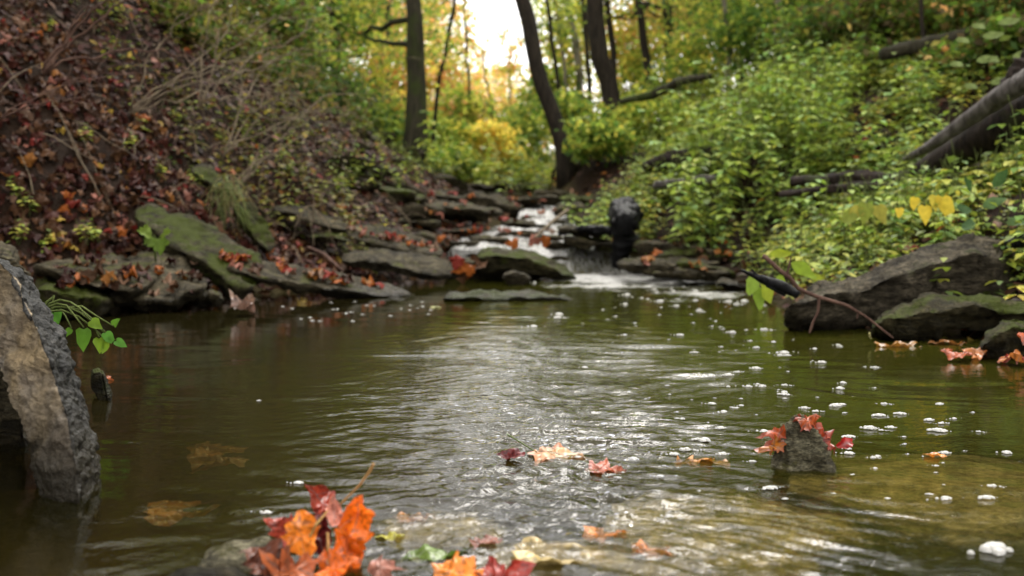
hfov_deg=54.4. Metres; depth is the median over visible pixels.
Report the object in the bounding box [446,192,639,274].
cascade water
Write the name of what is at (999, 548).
foam clump
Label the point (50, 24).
seedling
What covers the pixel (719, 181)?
nettle
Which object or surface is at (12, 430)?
rock
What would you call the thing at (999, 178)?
broad leafed plant
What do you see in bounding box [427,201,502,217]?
stone slab
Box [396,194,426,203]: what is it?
stone slab
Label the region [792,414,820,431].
maple leaf
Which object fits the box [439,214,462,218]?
stone slab
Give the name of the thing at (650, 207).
herb plant
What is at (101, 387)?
stone slab
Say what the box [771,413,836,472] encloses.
stone
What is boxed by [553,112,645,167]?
sapling
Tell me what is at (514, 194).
stone slab
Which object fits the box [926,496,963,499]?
foam clump
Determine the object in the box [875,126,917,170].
herb plant
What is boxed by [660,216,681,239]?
herb plant
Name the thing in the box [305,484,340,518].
maple leaf
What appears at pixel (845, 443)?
maple leaf
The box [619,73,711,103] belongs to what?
mossy limb
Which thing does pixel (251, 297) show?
floating leaf
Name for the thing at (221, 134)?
seedling
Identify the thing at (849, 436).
foam clump
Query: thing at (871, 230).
herb plant
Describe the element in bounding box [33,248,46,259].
fallen leaf
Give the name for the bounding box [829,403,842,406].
foam clump
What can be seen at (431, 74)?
sapling
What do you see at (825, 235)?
herb plant
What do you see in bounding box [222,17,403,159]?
bare shrub
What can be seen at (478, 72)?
distant wood
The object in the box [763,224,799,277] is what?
herb plant
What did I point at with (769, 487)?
foam clump
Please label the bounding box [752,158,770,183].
herb plant
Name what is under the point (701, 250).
fallen leaf
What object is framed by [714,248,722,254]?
fallen leaf
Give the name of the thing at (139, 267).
fallen leaf
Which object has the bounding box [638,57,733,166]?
nettle
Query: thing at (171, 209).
fallen leaf
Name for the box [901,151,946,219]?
herb plant
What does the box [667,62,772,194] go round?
nettle
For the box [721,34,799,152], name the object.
nettle
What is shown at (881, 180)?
herb plant
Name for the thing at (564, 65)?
tree
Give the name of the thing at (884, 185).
herb plant
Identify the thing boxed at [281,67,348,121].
sapling
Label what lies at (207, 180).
stone slab
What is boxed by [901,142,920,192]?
herb plant
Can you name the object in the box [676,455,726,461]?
floating leaf
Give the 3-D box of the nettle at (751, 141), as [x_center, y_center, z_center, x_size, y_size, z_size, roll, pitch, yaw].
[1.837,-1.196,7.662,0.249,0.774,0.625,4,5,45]
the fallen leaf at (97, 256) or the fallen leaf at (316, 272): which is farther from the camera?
the fallen leaf at (316, 272)
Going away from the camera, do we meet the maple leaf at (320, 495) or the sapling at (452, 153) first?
the maple leaf at (320, 495)
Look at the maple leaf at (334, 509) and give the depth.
1.04 m
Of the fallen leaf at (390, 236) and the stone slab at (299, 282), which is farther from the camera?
the fallen leaf at (390, 236)
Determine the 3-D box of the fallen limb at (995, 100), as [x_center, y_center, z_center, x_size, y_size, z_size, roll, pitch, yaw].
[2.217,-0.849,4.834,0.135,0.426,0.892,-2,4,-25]
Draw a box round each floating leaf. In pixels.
[229,289,254,309]
[230,295,254,311]
[375,531,403,540]
[401,544,467,560]
[468,534,501,548]
[497,448,524,458]
[511,536,592,563]
[528,443,583,462]
[584,526,627,535]
[588,458,626,472]
[635,539,670,554]
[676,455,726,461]
[874,341,921,346]
[927,339,966,344]
[927,452,947,457]
[940,348,971,360]
[960,347,986,359]
[997,349,1023,362]
[997,354,1023,363]
[1017,332,1023,344]
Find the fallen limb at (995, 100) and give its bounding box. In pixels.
[902,69,1023,161]
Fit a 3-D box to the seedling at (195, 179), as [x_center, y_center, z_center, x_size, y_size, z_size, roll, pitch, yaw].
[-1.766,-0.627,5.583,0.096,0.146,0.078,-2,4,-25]
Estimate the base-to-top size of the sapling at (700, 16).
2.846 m
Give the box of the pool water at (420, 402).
[0,272,1023,575]
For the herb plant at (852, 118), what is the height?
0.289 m
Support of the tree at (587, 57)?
on the ground at (574, 184)
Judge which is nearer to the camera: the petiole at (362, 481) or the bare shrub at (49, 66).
the petiole at (362, 481)
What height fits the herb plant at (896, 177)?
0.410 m
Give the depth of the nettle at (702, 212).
7.03 m
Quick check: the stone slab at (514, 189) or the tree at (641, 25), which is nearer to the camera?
the stone slab at (514, 189)
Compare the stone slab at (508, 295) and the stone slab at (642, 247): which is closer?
the stone slab at (508, 295)
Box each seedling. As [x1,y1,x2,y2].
[6,172,23,199]
[6,214,29,244]
[17,185,38,216]
[38,223,57,252]
[45,15,57,32]
[73,220,96,244]
[77,120,92,145]
[85,213,101,242]
[124,128,138,148]
[137,224,170,262]
[152,158,166,180]
[170,107,181,124]
[188,163,203,185]
[214,128,227,141]
[236,111,258,140]
[247,142,262,172]
[266,146,285,166]
[281,147,294,177]
[326,153,358,197]
[340,135,368,177]
[363,155,389,185]
[375,144,396,173]
[391,152,410,187]
[397,135,420,169]
[406,159,425,182]
[950,55,997,84]
[956,31,1003,56]
[964,77,1003,94]
[972,17,1019,47]
[986,51,1021,70]
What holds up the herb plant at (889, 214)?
on the ground at (574, 184)
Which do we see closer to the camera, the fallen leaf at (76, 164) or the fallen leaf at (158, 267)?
the fallen leaf at (158, 267)
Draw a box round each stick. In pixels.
[307,246,342,270]
[311,188,314,222]
[534,208,568,238]
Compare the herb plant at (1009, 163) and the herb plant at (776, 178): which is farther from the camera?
the herb plant at (776, 178)
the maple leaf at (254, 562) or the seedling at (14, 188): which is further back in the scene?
the seedling at (14, 188)
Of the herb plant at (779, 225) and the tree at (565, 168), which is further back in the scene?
the tree at (565, 168)
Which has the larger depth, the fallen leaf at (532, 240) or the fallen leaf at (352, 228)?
the fallen leaf at (532, 240)
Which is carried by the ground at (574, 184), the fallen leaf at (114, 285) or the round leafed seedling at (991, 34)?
the round leafed seedling at (991, 34)
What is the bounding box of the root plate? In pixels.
[999,49,1023,84]
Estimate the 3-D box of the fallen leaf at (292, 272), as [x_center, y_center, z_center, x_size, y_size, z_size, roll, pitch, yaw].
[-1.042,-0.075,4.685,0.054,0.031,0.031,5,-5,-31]
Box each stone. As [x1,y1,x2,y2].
[168,566,259,575]
[198,535,271,571]
[658,508,674,510]
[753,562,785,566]
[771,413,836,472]
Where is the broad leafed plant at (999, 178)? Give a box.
[957,169,1023,234]
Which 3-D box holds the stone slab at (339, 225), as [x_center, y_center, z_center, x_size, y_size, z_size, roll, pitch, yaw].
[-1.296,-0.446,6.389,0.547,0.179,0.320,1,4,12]
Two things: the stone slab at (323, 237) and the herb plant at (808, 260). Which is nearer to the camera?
the herb plant at (808, 260)
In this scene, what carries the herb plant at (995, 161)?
on the ground at (574, 184)
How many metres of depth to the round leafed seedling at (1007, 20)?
5.50 m
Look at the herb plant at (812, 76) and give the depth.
9.07 m
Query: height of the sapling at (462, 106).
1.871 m
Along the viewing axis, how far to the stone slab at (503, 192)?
10.25 m
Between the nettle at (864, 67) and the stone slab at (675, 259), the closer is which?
the stone slab at (675, 259)
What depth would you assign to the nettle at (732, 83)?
8.77 m
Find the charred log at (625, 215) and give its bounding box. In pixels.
[607,196,644,235]
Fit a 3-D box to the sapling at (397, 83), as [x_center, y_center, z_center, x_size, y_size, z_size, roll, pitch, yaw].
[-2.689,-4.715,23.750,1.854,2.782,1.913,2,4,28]
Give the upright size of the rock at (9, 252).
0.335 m
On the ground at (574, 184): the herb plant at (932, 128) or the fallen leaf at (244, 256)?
the herb plant at (932, 128)
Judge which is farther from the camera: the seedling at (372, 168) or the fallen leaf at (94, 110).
the seedling at (372, 168)
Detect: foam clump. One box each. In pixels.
[250,510,281,513]
[286,481,303,483]
[624,457,638,460]
[660,514,684,517]
[661,452,679,454]
[672,447,701,450]
[691,437,710,441]
[715,452,729,454]
[762,486,779,489]
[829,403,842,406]
[835,451,854,454]
[841,435,857,437]
[859,425,878,428]
[871,413,887,415]
[926,428,950,431]
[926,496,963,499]
[938,451,951,453]
[967,542,1013,555]
[977,495,997,498]
[981,484,1006,487]
[996,450,1012,453]
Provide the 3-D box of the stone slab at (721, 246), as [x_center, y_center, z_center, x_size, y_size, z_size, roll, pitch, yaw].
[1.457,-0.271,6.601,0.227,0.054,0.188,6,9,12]
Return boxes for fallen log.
[642,146,712,172]
[652,174,716,188]
[779,181,910,197]
[789,169,962,196]
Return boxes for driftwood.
[1003,234,1023,248]
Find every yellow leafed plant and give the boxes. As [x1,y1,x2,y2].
[841,201,887,224]
[895,194,954,225]
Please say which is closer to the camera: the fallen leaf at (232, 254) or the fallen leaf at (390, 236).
the fallen leaf at (232, 254)
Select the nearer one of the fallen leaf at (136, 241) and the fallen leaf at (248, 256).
the fallen leaf at (248, 256)
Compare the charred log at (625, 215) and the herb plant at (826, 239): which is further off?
the charred log at (625, 215)
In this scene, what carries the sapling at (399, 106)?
on the ground at (574, 184)
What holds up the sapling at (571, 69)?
on the ground at (574, 184)
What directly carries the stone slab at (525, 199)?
on the stone slab at (553, 200)
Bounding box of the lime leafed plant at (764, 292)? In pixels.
[746,249,823,309]
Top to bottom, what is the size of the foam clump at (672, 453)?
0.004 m
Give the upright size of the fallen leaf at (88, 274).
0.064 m
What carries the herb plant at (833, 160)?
on the ground at (574, 184)
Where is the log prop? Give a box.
[610,231,639,267]
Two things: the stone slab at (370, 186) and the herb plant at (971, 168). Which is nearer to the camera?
the herb plant at (971, 168)
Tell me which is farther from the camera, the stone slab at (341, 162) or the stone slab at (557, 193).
the stone slab at (557, 193)
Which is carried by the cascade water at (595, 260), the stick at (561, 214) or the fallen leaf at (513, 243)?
the fallen leaf at (513, 243)
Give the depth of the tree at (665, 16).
17.17 m
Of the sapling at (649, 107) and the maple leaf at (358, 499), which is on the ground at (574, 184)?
the sapling at (649, 107)
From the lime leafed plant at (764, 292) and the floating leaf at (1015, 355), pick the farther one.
the lime leafed plant at (764, 292)
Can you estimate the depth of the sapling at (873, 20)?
10.11 m
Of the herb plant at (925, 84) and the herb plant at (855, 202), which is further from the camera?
the herb plant at (925, 84)
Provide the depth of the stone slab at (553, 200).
9.87 m
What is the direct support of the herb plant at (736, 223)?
on the ground at (574, 184)
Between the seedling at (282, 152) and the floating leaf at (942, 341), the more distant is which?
the seedling at (282, 152)
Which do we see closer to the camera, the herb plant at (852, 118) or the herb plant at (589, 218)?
the herb plant at (852, 118)
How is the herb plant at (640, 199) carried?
on the ground at (574, 184)
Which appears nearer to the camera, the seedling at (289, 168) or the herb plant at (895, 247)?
the herb plant at (895, 247)
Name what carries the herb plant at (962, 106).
on the ground at (574, 184)
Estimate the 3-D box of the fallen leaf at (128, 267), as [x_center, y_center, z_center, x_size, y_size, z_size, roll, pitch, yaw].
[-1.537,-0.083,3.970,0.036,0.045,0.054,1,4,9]
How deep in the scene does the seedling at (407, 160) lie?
9.97 m
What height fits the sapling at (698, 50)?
2.112 m
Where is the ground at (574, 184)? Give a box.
[0,0,1023,338]
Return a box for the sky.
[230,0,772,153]
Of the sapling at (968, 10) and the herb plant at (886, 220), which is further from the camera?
the sapling at (968, 10)
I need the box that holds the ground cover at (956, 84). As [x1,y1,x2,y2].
[4,0,1023,302]
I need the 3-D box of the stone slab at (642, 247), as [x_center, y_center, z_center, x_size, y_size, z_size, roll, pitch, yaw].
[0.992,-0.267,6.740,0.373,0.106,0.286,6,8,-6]
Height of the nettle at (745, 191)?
0.970 m
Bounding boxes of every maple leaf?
[239,538,282,575]
[259,548,320,575]
[262,545,289,575]
[264,514,292,548]
[280,510,320,556]
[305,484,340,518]
[313,548,360,575]
[314,510,331,554]
[325,495,342,526]
[333,528,363,567]
[334,503,374,556]
[345,495,363,509]
[367,555,406,575]
[431,550,483,575]
[474,556,535,575]
[754,440,783,451]
[756,424,785,441]
[758,434,786,454]
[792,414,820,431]
[813,422,829,438]
[822,429,835,454]
[836,437,853,448]
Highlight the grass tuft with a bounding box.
[197,174,264,235]
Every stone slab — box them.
[32,253,162,299]
[34,276,114,319]
[91,368,112,399]
[106,251,206,311]
[135,203,263,299]
[190,163,224,193]
[192,289,223,307]
[227,260,414,298]
[233,202,274,251]
[273,205,347,232]
[309,232,346,243]
[324,155,377,171]
[336,176,368,181]
[339,122,371,141]
[339,170,373,179]
[341,248,452,280]
[342,180,381,190]
[345,142,371,150]
[345,223,442,256]
[365,165,395,179]
[368,130,395,144]
[371,135,380,143]
[377,186,416,202]
[380,181,420,193]
[384,156,406,164]
[384,203,444,219]
[396,148,424,159]
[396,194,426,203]
[397,217,440,229]
[406,231,435,240]
[425,198,488,222]
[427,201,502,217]
[428,174,468,189]
[428,190,465,202]
[434,188,469,195]
[437,173,455,178]
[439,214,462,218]
[439,226,482,234]
[441,240,481,247]
[443,289,572,300]
[447,257,546,278]
[464,192,521,216]
[469,234,508,242]
[470,183,504,192]
[474,246,576,279]
[485,191,513,194]
[489,181,548,191]
[490,192,536,196]
[493,230,537,236]
[494,183,530,193]
[501,218,535,228]
[503,196,525,204]
[503,270,530,284]
[513,194,556,204]
[515,224,550,228]
[521,215,545,218]
[528,234,563,240]
[531,196,563,205]
[534,189,569,196]
[546,240,570,249]
[548,219,565,223]
[551,255,570,260]
[554,201,584,215]
[558,193,593,204]
[558,225,603,237]
[563,236,611,249]
[574,163,583,169]
[617,258,670,276]
[633,239,663,254]
[649,259,675,272]
[652,271,704,280]
[656,248,706,258]
[657,239,707,250]
[665,257,705,262]
[674,267,729,280]
[675,260,735,278]
[691,249,727,253]
[701,259,719,265]
[704,249,749,261]
[707,252,744,261]
[715,243,742,250]
[716,277,745,290]
[784,233,1013,330]
[870,292,1023,340]
[979,319,1023,358]
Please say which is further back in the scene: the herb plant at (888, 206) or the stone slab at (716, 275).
the stone slab at (716, 275)
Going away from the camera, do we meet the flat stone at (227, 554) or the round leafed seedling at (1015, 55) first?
the flat stone at (227, 554)
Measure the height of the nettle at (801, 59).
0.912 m
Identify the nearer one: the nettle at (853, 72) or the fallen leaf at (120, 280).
the fallen leaf at (120, 280)
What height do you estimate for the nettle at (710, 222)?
0.991 m
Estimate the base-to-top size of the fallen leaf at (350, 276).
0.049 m
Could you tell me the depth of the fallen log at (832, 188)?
5.88 m
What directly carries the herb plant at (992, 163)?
on the ground at (574, 184)
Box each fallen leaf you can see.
[0,118,9,127]
[0,157,8,167]
[0,162,14,179]
[0,180,10,190]
[0,226,11,235]
[3,143,17,156]
[9,24,19,36]
[10,55,25,68]
[10,175,26,186]
[11,215,29,225]
[18,251,24,260]
[22,263,39,278]
[26,231,45,242]
[31,194,48,212]
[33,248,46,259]
[36,163,44,175]
[41,178,57,197]
[43,210,59,221]
[48,233,63,243]
[53,282,67,289]
[56,271,73,283]
[61,279,74,287]
[63,267,77,274]
[65,161,71,168]
[65,172,75,183]
[70,157,83,172]
[71,233,82,244]
[72,255,88,266]
[74,272,89,284]
[78,269,95,284]
[80,148,91,155]
[83,252,95,263]
[86,106,102,117]
[87,198,101,205]
[87,253,101,263]
[87,260,103,275]
[89,172,105,185]
[89,242,104,249]
[95,179,107,185]
[95,195,107,209]
[96,258,109,264]
[99,185,116,199]
[100,110,111,124]
[100,247,115,254]
[100,270,116,283]
[100,280,118,290]
[111,145,123,153]
[113,273,131,280]
[114,269,130,273]
[116,213,127,228]
[117,236,130,247]
[117,274,128,284]
[121,262,132,270]
[123,265,137,278]
[129,283,142,289]
[130,234,142,245]
[136,262,149,270]
[136,269,151,281]
[148,289,158,295]
[154,266,163,270]
[162,272,176,285]
[165,257,175,265]
[166,280,178,292]
[167,203,175,212]
[168,173,178,180]
[178,268,189,277]
[189,270,204,281]
[218,252,228,259]
[229,258,242,270]
[231,252,239,261]
[236,254,247,261]
[240,254,251,260]
[247,266,260,275]
[250,262,264,269]
[276,263,291,271]
[281,265,294,272]
[285,269,296,274]
[302,259,314,264]
[306,272,317,279]
[311,268,322,277]
[322,272,335,280]
[330,279,344,284]
[339,274,354,282]
[346,225,356,230]
[361,275,375,286]
[375,282,384,288]
[388,232,396,238]
[428,241,437,248]
[437,234,445,242]
[444,237,449,245]
[448,254,465,269]
[451,262,465,273]
[456,266,472,282]
[459,262,475,277]
[470,254,481,265]
[472,224,482,234]
[473,261,487,268]
[499,217,508,220]
[501,228,511,232]
[504,237,518,248]
[528,234,540,246]
[538,235,550,247]
[545,228,554,233]
[641,255,654,261]
[651,248,662,255]
[672,237,685,246]
[695,247,703,253]
[697,253,708,260]
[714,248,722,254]
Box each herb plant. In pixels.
[562,190,580,224]
[569,201,584,225]
[581,196,598,224]
[581,202,606,224]
[592,205,610,239]
[597,185,609,218]
[626,172,644,202]
[628,155,643,181]
[631,185,647,209]
[634,221,652,239]
[644,191,663,219]
[647,152,672,192]
[657,189,664,205]
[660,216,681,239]
[680,220,705,243]
[691,183,720,230]
[698,183,724,229]
[707,185,739,211]
[719,213,741,243]
[726,229,761,270]
[730,238,773,275]
[734,197,771,250]
[735,133,757,165]
[742,200,769,241]
[749,178,778,226]
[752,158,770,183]
[754,159,803,227]
[755,220,781,263]
[760,223,802,273]
[762,236,792,273]
[763,149,783,193]
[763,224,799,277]
[773,197,802,249]
[773,203,813,276]
[774,159,809,221]
[778,225,792,264]
[782,187,799,234]
[786,225,813,285]
[788,224,829,285]
[791,203,819,249]
[793,240,831,286]
[795,177,841,250]
[796,205,831,254]
[803,187,828,219]
[804,59,827,100]
[807,207,841,257]
[808,228,850,280]
[809,194,839,227]
[811,171,831,211]
[811,201,858,272]
[814,109,846,151]
[821,227,838,257]
[825,147,848,172]
[832,174,877,259]
[835,175,866,225]
[838,109,855,121]
[839,179,866,234]
[842,172,876,223]
[845,221,888,271]
[846,217,881,255]
[852,145,875,167]
[852,186,908,265]
[853,89,872,118]
[858,256,869,275]
[861,167,902,229]
[862,108,876,125]
[863,184,911,261]
[867,199,888,241]
[871,158,911,229]
[871,195,897,237]
[874,173,901,233]
[874,223,911,261]
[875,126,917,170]
[877,124,908,171]
[877,151,917,206]
[877,170,892,196]
[879,149,942,233]
[882,162,934,257]
[884,167,924,227]
[885,112,916,171]
[888,60,909,88]
[899,60,937,125]
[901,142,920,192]
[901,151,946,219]
[902,154,944,188]
[902,199,945,244]
[906,98,944,146]
[908,172,942,237]
[910,69,925,101]
[913,173,939,230]
[920,168,960,230]
[921,97,936,125]
[921,97,962,135]
[921,164,953,200]
[924,183,965,243]
[927,213,948,243]
[929,138,977,219]
[934,71,957,95]
[935,150,967,195]
[939,161,980,218]
[940,172,985,235]
[948,205,986,235]
[952,90,985,115]
[960,137,1008,202]
[961,138,1003,200]
[961,155,997,189]
[980,131,1023,197]
[987,152,1008,168]
[988,2,1020,25]
[988,141,1023,171]
[990,47,1017,85]
[996,178,1016,221]
[998,124,1021,186]
[999,216,1023,275]
[1000,134,1023,187]
[1003,128,1023,170]
[1004,139,1023,192]
[1004,152,1023,234]
[1008,96,1023,175]
[1015,140,1023,187]
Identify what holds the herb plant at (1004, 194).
on the ground at (574, 184)
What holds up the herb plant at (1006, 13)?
on the ground at (574, 184)
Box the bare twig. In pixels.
[762,254,893,338]
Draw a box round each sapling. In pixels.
[140,0,237,58]
[206,1,316,89]
[208,0,339,79]
[239,2,369,89]
[259,0,397,68]
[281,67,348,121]
[311,54,389,127]
[325,0,406,80]
[328,16,406,105]
[342,75,405,137]
[360,102,404,148]
[369,35,433,110]
[381,90,429,139]
[405,58,491,129]
[423,15,478,80]
[427,81,497,143]
[427,111,483,166]
[427,140,501,181]
[454,0,514,120]
[455,117,527,170]
[460,79,518,126]
[468,26,529,114]
[477,71,533,116]
[480,153,555,180]
[481,104,542,148]
[495,89,553,159]
[508,56,587,120]
[511,134,555,168]
[521,17,606,155]
[528,85,606,185]
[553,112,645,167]
[583,1,675,94]
[584,82,665,142]
[593,88,704,150]
[614,2,712,57]
[616,37,676,135]
[633,47,738,111]
[643,2,754,98]
[654,0,757,80]
[681,0,806,70]
[685,0,807,82]
[750,0,876,68]
[772,0,843,11]
[801,32,914,86]
[807,0,917,56]
[877,0,956,42]
[896,35,978,90]
[915,0,1023,46]
[935,6,1023,78]
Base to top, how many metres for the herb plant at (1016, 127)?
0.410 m
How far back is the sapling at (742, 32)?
12.57 m
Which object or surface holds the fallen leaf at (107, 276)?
on the stone slab at (47, 269)
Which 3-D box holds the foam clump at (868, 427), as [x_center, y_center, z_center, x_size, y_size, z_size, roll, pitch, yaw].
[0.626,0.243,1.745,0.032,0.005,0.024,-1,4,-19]
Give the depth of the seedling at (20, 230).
4.37 m
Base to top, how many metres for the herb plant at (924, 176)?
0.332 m
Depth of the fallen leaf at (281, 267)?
4.75 m
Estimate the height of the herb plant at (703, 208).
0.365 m
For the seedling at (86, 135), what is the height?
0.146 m
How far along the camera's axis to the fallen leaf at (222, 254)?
4.51 m
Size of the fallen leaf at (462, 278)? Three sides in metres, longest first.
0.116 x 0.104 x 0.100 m
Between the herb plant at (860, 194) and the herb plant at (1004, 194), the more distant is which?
the herb plant at (860, 194)
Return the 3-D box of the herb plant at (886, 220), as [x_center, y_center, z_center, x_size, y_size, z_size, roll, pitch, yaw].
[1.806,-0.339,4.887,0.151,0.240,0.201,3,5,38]
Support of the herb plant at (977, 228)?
on the ground at (574, 184)
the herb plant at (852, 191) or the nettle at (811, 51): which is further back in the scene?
the nettle at (811, 51)
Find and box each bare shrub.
[0,49,170,151]
[42,0,198,116]
[130,0,349,173]
[198,0,440,107]
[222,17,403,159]
[237,84,413,186]
[294,193,350,253]
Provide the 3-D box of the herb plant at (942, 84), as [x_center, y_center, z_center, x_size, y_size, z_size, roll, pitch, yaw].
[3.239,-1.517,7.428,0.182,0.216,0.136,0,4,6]
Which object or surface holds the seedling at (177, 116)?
on the ground at (574, 184)
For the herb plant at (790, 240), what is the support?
on the ground at (574, 184)
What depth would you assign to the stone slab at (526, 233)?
7.82 m
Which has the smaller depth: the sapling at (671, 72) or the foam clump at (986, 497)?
the foam clump at (986, 497)
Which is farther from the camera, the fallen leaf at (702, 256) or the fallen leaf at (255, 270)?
the fallen leaf at (702, 256)
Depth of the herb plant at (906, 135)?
6.55 m
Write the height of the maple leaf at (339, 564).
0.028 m
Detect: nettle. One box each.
[631,90,714,190]
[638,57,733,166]
[642,111,760,249]
[652,146,730,235]
[658,72,740,174]
[660,93,701,148]
[660,127,739,241]
[660,131,707,246]
[665,126,732,192]
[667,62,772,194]
[667,176,732,243]
[684,72,765,166]
[688,29,785,159]
[711,85,762,218]
[716,75,811,209]
[720,61,777,144]
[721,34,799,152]
[723,82,769,182]
[727,60,806,145]
[729,40,808,142]
[736,49,805,169]
[737,73,860,223]
[742,29,825,138]
[757,114,825,222]
[758,75,831,146]
[765,40,805,166]
[767,5,827,105]
[772,52,859,162]
[772,119,841,196]
[778,12,876,118]
[779,80,822,135]
[782,67,831,187]
[782,88,877,196]
[792,39,835,127]
[798,53,848,160]
[798,100,866,173]
[799,35,871,127]
[804,19,869,105]
[806,45,857,100]
[814,26,879,135]
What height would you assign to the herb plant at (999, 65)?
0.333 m
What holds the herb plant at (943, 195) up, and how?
on the ground at (574, 184)
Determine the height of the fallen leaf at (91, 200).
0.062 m
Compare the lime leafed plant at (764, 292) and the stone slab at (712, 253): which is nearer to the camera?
the lime leafed plant at (764, 292)
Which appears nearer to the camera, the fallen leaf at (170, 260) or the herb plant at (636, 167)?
the fallen leaf at (170, 260)
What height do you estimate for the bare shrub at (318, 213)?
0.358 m
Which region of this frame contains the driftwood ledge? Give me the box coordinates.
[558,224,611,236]
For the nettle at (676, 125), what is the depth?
8.66 m
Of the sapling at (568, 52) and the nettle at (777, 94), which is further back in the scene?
the sapling at (568, 52)
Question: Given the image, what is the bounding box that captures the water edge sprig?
[45,295,126,353]
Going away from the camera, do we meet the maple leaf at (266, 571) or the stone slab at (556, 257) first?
the maple leaf at (266, 571)
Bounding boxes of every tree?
[200,0,357,26]
[227,0,440,78]
[314,0,472,170]
[323,0,474,93]
[325,0,447,102]
[421,0,488,152]
[446,0,483,124]
[511,0,586,105]
[511,0,614,94]
[515,0,574,189]
[531,0,636,119]
[533,0,702,80]
[539,0,616,121]
[559,0,726,138]
[566,0,710,151]
[580,0,704,95]
[604,0,797,97]
[612,0,761,95]
[613,0,759,58]
[643,0,789,72]
[801,0,946,65]
[903,95,1023,186]
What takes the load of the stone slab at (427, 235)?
on the ground at (574, 184)
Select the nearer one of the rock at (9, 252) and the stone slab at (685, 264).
the rock at (9, 252)
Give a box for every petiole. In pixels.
[309,510,328,536]
[325,463,374,517]
[326,532,329,563]
[506,433,536,452]
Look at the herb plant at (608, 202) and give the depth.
8.18 m
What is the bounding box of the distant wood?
[228,0,772,160]
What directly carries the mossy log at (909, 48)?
on the ground at (574, 184)
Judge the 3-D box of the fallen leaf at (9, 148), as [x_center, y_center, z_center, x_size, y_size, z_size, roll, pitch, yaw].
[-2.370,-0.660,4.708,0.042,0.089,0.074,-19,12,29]
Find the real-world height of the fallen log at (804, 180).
0.216 m
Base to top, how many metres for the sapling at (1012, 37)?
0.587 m
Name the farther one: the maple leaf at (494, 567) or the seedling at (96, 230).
the seedling at (96, 230)
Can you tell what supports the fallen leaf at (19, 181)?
on the ground at (574, 184)
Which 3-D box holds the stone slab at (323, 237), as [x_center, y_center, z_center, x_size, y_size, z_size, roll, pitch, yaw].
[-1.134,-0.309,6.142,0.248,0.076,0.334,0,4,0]
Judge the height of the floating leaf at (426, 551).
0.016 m
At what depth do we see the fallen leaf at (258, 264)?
4.60 m
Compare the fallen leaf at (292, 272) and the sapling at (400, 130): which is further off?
the sapling at (400, 130)
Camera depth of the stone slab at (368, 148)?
8.95 m
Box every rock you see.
[0,241,30,275]
[0,367,29,446]
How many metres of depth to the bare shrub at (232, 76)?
6.56 m
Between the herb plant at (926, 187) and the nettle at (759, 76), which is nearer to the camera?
the herb plant at (926, 187)
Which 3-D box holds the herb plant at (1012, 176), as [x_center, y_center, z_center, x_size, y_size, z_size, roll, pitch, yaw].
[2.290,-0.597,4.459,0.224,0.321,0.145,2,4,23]
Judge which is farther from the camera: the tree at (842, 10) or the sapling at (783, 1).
the sapling at (783, 1)
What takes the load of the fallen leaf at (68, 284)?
on the stone slab at (97, 302)
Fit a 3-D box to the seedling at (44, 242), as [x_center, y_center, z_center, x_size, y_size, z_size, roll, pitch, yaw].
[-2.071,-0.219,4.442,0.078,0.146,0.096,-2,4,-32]
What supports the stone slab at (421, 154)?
on the ground at (574, 184)
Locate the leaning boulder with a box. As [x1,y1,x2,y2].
[0,259,100,503]
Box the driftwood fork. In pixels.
[740,269,799,298]
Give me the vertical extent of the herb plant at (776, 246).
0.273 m
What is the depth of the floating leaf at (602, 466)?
1.47 m
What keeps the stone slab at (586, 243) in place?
in the cascade water at (595, 260)
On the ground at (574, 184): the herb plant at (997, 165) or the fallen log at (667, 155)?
the herb plant at (997, 165)
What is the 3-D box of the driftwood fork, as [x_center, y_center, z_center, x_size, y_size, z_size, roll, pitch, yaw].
[0.783,-0.013,3.022,0.179,0.090,0.036,1,4,13]
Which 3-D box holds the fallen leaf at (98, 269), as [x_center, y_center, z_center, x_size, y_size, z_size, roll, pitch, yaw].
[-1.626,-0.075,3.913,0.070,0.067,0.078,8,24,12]
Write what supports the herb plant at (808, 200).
on the ground at (574, 184)
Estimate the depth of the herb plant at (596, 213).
8.03 m
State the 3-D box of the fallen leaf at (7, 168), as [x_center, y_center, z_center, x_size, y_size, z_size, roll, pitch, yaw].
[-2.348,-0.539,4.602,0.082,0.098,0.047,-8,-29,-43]
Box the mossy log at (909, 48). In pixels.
[878,21,988,60]
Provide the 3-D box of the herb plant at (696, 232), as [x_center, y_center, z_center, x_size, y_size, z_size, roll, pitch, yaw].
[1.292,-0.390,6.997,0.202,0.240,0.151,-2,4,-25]
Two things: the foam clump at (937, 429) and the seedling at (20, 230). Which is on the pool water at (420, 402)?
the foam clump at (937, 429)
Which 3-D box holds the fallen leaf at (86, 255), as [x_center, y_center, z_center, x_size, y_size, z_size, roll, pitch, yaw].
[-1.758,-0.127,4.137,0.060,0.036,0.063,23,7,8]
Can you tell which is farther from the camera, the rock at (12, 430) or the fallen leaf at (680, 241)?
the fallen leaf at (680, 241)
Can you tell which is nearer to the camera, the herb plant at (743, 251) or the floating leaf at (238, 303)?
the floating leaf at (238, 303)
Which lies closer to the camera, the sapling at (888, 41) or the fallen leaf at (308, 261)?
the fallen leaf at (308, 261)
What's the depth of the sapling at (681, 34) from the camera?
24.49 m

